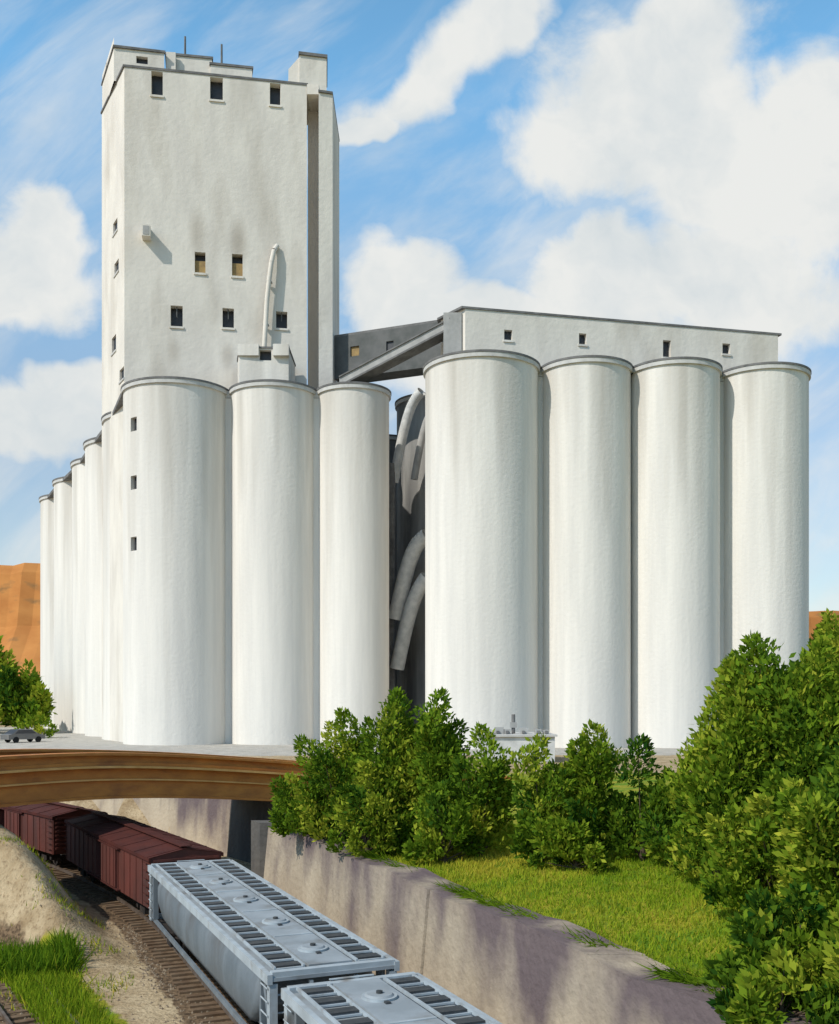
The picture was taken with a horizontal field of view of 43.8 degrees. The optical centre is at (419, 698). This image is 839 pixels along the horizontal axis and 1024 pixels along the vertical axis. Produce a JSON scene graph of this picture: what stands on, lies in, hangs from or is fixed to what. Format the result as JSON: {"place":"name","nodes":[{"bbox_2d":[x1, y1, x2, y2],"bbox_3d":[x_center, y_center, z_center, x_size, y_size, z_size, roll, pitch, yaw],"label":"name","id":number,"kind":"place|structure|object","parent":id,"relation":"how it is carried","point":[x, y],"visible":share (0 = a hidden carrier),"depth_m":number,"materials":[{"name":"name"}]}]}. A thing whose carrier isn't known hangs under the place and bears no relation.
{"place":"outdoors","nodes":[
{"label":"outdoors","id":0,"kind":"place"},
{"bbox_2d":[0,725,805,1023],"bbox_3d":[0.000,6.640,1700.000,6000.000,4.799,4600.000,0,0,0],"label":"ground","id":1,"kind":"structure","parent":0,"point":[17,891],"depth_m":37.74,"materials":[{"name":"soil"}]},
{"bbox_2d":[0,635,27,726],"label":"tree","id":2,"kind":"object","parent":1,"relation":"on","point":[9,670],"visible":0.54,"depth_m":140.38,"materials":[{"name":"green plant"}]},
{"bbox_2d":[0,729,45,742],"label":"parked car","id":3,"kind":"object","parent":1,"relation":"on","point":[16,735],"visible":1,"depth_m":111.13,"materials":[{"name":"paint"}]},
{"bbox_2d":[0,658,57,728],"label":"tree","id":4,"kind":"object","parent":1,"relation":"on","point":[35,699],"visible":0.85,"depth_m":139.69,"materials":[{"name":"green plant"}]},
{"bbox_2d":[12,711,58,737],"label":"shrub","id":5,"kind":"object","parent":1,"relation":"on","point":[39,718],"visible":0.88,"depth_m":123.73,"materials":[{"name":"green plant"}]},
{"bbox_2d":[39,494,53,727],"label":"grain silo","id":6,"kind":"object","parent":1,"relation":"on","point":[47,591],"visible":0.23,"depth_m":165.00,"materials":[{"name":"paint"}]},
{"bbox_2d":[0,949,96,1023],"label":"railway track","id":7,"kind":"structure","parent":1,"relation":"on","point":[5,1018],"depth_m":29.51,"materials":[{"name":"wood"}]},
{"bbox_2d":[52,476,71,730],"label":"grain silo","id":8,"kind":"object","parent":1,"relation":"on","point":[63,600],"visible":0.24,"depth_m":151.77,"materials":[{"name":"paint"}]},
{"bbox_2d":[70,458,84,733],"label":"grain silo","id":9,"kind":"object","parent":1,"relation":"on","point":[77,467],"visible":0.26,"depth_m":140.38,"materials":[{"name":"paint"}]},
{"bbox_2d":[47,392,122,498],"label":"silo row infill wall","id":10,"kind":"structure","parent":1,"relation":"on","point":[98,438],"depth_m":127.75,"materials":[{"name":"paint"}]},
{"bbox_2d":[83,437,101,736],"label":"grain silo","id":11,"kind":"object","parent":1,"relation":"on","point":[93,587],"visible":0.19,"depth_m":129.20,"materials":[{"name":"paint"}]},
{"bbox_2d":[101,411,110,739],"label":"grain silo","id":12,"kind":"object","parent":1,"relation":"on","point":[105,419],"visible":0.08,"depth_m":118.36,"materials":[{"name":"paint"}]},
{"bbox_2d":[0,904,213,1023],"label":"gravel","id":13,"kind":"structure","parent":1,"relation":"on","point":[159,985],"depth_m":33.76,"materials":[{"name":"stone"}]},
{"bbox_2d":[29,847,253,1023],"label":"railway track","id":14,"kind":"structure","parent":1,"relation":"on","point":[123,906],"depth_m":37.81,"materials":[{"name":"wood"}]},
{"bbox_2d":[0,802,107,864],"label":"boxcar","id":15,"kind":"object","parent":14,"relation":"on","point":[42,827],"visible":0.56,"depth_m":55.77,"materials":[{"name":"metal"}]},
{"bbox_2d":[64,811,223,913],"bbox_3d":[-12.842,7.272,46.985,3.060,3.085,15.800,0,0,-31],"label":"boxcar","id":16,"kind":"object","parent":14,"relation":"on","point":[118,853],"visible":0.75,"depth_m":44.42,"materials":[{"name":"metal"}]},
{"bbox_2d":[148,859,399,1023],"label":"covered hopper car","id":17,"kind":"object","parent":14,"relation":"on","point":[253,942],"visible":0.94,"depth_m":27.67,"materials":[{"name":"paint"}]},
{"bbox_2d":[281,972,501,1023],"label":"covered hopper car","id":18,"kind":"object","parent":14,"relation":"on","point":[408,998],"visible":1,"depth_m":20.70,"materials":[{"name":"paint"}]},
{"bbox_2d":[121,376,227,744],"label":"grain silo","id":19,"kind":"object","parent":1,"relation":"on","point":[173,560],"visible":0.86,"depth_m":105.14,"materials":[{"name":"paint"}]},
{"bbox_2d":[101,36,339,741],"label":"elevator tower","id":20,"kind":"structure","parent":1,"relation":"on","point":[204,217],"depth_m":114.10,"materials":[{"name":"paint"}]},
{"bbox_2d":[334,320,440,382],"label":"conveyor bridge","id":21,"kind":"structure","parent":20,"relation":"attached to","point":[353,350],"depth_m":115.58,"materials":[{"name":"grey metal"}]},
{"bbox_2d":[0,749,509,806],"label":"road bridge","id":22,"kind":"structure","parent":1,"relation":"on","point":[33,776],"depth_m":49.61,"materials":[{"name":"paint"}]},
{"bbox_2d":[228,379,315,744],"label":"grain silo","id":23,"kind":"object","parent":1,"relation":"on","point":[271,561],"visible":0.82,"depth_m":106.00,"materials":[{"name":"paint"}]},
{"bbox_2d":[267,758,339,838],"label":"shrub","id":24,"kind":"object","parent":1,"relation":"on","point":[284,820],"visible":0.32,"depth_m":41.41,"materials":[{"name":"green plant"}]},
{"bbox_2d":[293,706,374,841],"bbox_3d":[-2.917,3.120,40.660,3.864,5.703,3.715,0,0,40],"label":"shrub","id":25,"kind":"object","parent":1,"relation":"on","point":[338,780],"visible":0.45,"depth_m":40.09,"materials":[{"name":"green plant"}]},
{"bbox_2d":[316,381,390,744],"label":"grain silo","id":26,"kind":"object","parent":1,"relation":"on","point":[354,547],"visible":0.91,"depth_m":106.68,"materials":[{"name":"paint"}]},
{"bbox_2d":[339,312,461,381],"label":"inclined conveyor","id":27,"kind":"object","parent":26,"relation":"on","point":[447,331],"visible":0.73,"depth_m":105.56,"materials":[{"name":"grey metal"}]},
{"bbox_2d":[325,759,417,856],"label":"shrub","id":28,"kind":"object","parent":1,"relation":"on","point":[360,820],"visible":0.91,"depth_m":37.12,"materials":[{"name":"green plant"}]},
{"bbox_2d":[350,686,435,845],"bbox_3d":[-0.810,2.721,38.854,3.665,6.424,3.297,0,0,39],"label":"shrub","id":29,"kind":"object","parent":1,"relation":"on","point":[391,756],"visible":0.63,"depth_m":38.05,"materials":[{"name":"green plant"}]},
{"bbox_2d":[389,434,396,725],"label":"grain silo","id":30,"kind":"object","parent":1,"relation":"on","point":[392,440],"visible":0.04,"depth_m":128.47,"materials":[{"name":"concrete"}]},
{"bbox_2d":[0,824,811,1023],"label":"grass","id":31,"kind":"structure","parent":1,"relation":"on","point":[30,968],"depth_m":30.26,"materials":[{"name":"green plant"}]},
{"bbox_2d":[389,388,424,727],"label":"grain spout","id":32,"kind":"object","parent":1,"relation":"on","point":[403,606],"visible":0.82,"depth_m":115.21,"materials":[{"name":"white paint"}]},
{"bbox_2d":[395,392,424,733],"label":"grain silo","id":33,"kind":"object","parent":1,"relation":"on","point":[410,526],"visible":0.33,"depth_m":120.20,"materials":[{"name":"concrete"}]},
{"bbox_2d":[402,687,474,851],"bbox_3d":[0.664,2.691,37.564,2.449,6.328,2.769,0,0,-26],"label":"shrub","id":34,"kind":"object","parent":1,"relation":"on","point":[438,746],"visible":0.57,"depth_m":36.97,"materials":[{"name":"green plant"}]},
{"bbox_2d":[399,776,496,863],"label":"shrub","id":35,"kind":"object","parent":1,"relation":"on","point":[432,816],"visible":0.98,"depth_m":35.33,"materials":[{"name":"green plant"}]},
{"bbox_2d":[93,798,814,1023],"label":"retaining wall","id":36,"kind":"structure","parent":1,"relation":"on","point":[494,963],"depth_m":28.85,"materials":[{"name":"concrete"}]},
{"bbox_2d":[225,369,723,743],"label":"silo infill wall","id":37,"kind":"structure","parent":1,"relation":"on","point":[316,563],"depth_m":108.60,"materials":[{"name":"paint"}]},
{"bbox_2d":[437,306,781,370],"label":"headhouse gallery","id":38,"kind":"object","parent":37,"relation":"on","point":[542,338],"visible":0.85,"depth_m":107.25,"materials":[{"name":"paint"}]},
{"bbox_2d":[423,349,540,748],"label":"grain silo","id":39,"kind":"object","parent":1,"relation":"on","point":[481,536],"visible":0.92,"depth_m":97.12,"materials":[{"name":"paint"}]},
{"bbox_2d":[446,721,517,857],"bbox_3d":[2.226,3.267,36.137,2.655,5.028,2.704,0,0,42],"label":"shrub","id":40,"kind":"object","parent":1,"relation":"on","point":[488,784],"visible":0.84,"depth_m":35.73,"materials":[{"name":"green plant"}]},
{"bbox_2d":[478,714,557,762],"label":"utility building","id":41,"kind":"structure","parent":1,"relation":"on","point":[511,738],"depth_m":76.28,"materials":[{"name":"white paint"}]},
{"bbox_2d":[507,732,577,861],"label":"shrub","id":42,"kind":"object","parent":1,"relation":"on","point":[543,798],"visible":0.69,"depth_m":33.94,"materials":[{"name":"green plant"}]},
{"bbox_2d":[526,797,615,873],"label":"shrub","id":43,"kind":"object","parent":1,"relation":"on","point":[559,836],"visible":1,"depth_m":32.46,"materials":[{"name":"green plant"}]},
{"bbox_2d":[541,355,632,747],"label":"grain silo","id":44,"kind":"object","parent":1,"relation":"on","point":[586,538],"visible":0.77,"depth_m":98.63,"materials":[{"name":"paint"}]},
{"bbox_2d":[556,719,622,857],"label":"shrub","id":45,"kind":"object","parent":1,"relation":"on","point":[591,765],"visible":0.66,"depth_m":33.61,"materials":[{"name":"green plant"}]},
{"bbox_2d":[599,733,678,861],"bbox_3d":[7.109,3.267,33.475,2.960,4.403,2.555,0,0,31],"label":"shrub","id":46,"kind":"object","parent":1,"relation":"on","point":[625,836],"visible":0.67,"depth_m":33.23,"materials":[{"name":"green plant"}]},
{"bbox_2d":[638,777,688,867],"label":"shrub","id":47,"kind":"object","parent":1,"relation":"on","point":[654,835],"visible":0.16,"depth_m":31.63,"materials":[{"name":"green plant"}]},
{"bbox_2d":[631,356,722,747],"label":"grain silo","id":48,"kind":"object","parent":1,"relation":"on","point":[675,531],"visible":0.82,"depth_m":99.06,"materials":[{"name":"paint"}]},
{"bbox_2d":[658,694,741,882],"bbox_3d":[8.150,2.686,29.151,3.067,5.788,3.004,0,0,-42],"label":"shrub","id":49,"kind":"object","parent":1,"relation":"on","point":[690,844],"visible":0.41,"depth_m":28.84,"materials":[{"name":"green plant"}]},
{"bbox_2d":[689,629,805,880],"bbox_3d":[8.902,1.772,28.055,3.069,7.359,3.592,0,0,41],"label":"shrub","id":50,"kind":"object","parent":1,"relation":"on","point":[740,689],"visible":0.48,"depth_m":27.47,"materials":[{"name":"green plant"}]},
{"bbox_2d":[696,767,807,909],"bbox_3d":[8.434,3.452,24.446,3.556,3.763,3.130,0,0,-37],"label":"shrub","id":51,"kind":"object","parent":1,"relation":"on","point":[753,861],"visible":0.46,"depth_m":24.14,"materials":[{"name":"green plant"}]},
{"bbox_2d":[722,361,811,667],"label":"grain silo","id":52,"kind":"object","parent":1,"relation":"on","point":[766,499],"visible":0.71,"depth_m":100.48,"materials":[{"name":"paint"}]},
{"bbox_2d":[698,879,837,1010],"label":"shrub","id":53,"kind":"object","parent":1,"relation":"on","point":[757,927],"visible":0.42,"depth_m":19.32,"materials":[{"name":"green plant"}]},
{"bbox_2d":[706,941,838,1023],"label":"shrub","id":54,"kind":"object","parent":1,"relation":"on","point":[752,996],"visible":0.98,"depth_m":17.86,"materials":[{"name":"green plant"}]},
{"bbox_2d":[740,630,838,807],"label":"shrub","id":55,"kind":"object","parent":1,"relation":"on","point":[803,743],"visible":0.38,"depth_m":26.77,"materials":[{"name":"green plant"}]},
{"bbox_2d":[770,734,838,925],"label":"shrub","id":56,"kind":"object","parent":1,"relation":"on","point":[809,819],"visible":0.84,"depth_m":21.48,"materials":[{"name":"green plant"}]},
{"bbox_2d":[783,608,838,702],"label":"shrub","id":57,"kind":"object","parent":1,"relation":"on","point":[827,617],"depth_m":30.69,"materials":[{"name":"green plant"}]},
{"bbox_2d":[809,623,835,650],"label":"tree","id":58,"kind":"object","parent":1,"relation":"on","point":[812,635],"visible":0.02,"depth_m":109.56,"materials":[{"name":"green plant"}]},
{"bbox_2d":[816,898,838,997],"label":"shrub","id":59,"kind":"object","parent":1,"relation":"on","point":[831,950],"visible":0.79,"depth_m":17.83,"materials":[{"name":"green plant"}]},
{"bbox_2d":[0,563,838,676],"bbox_3d":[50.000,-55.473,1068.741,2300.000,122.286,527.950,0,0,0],"label":"mesa hill","id":60,"kind":"structure","parent":0,"point":[20,608],"depth_m":881.22,"materials":[{"name":"orange stone"}]},
{"bbox_2d":[0,0,838,610],"label":"sky","id":61,"kind":"structure","parent":0,"point":[658,161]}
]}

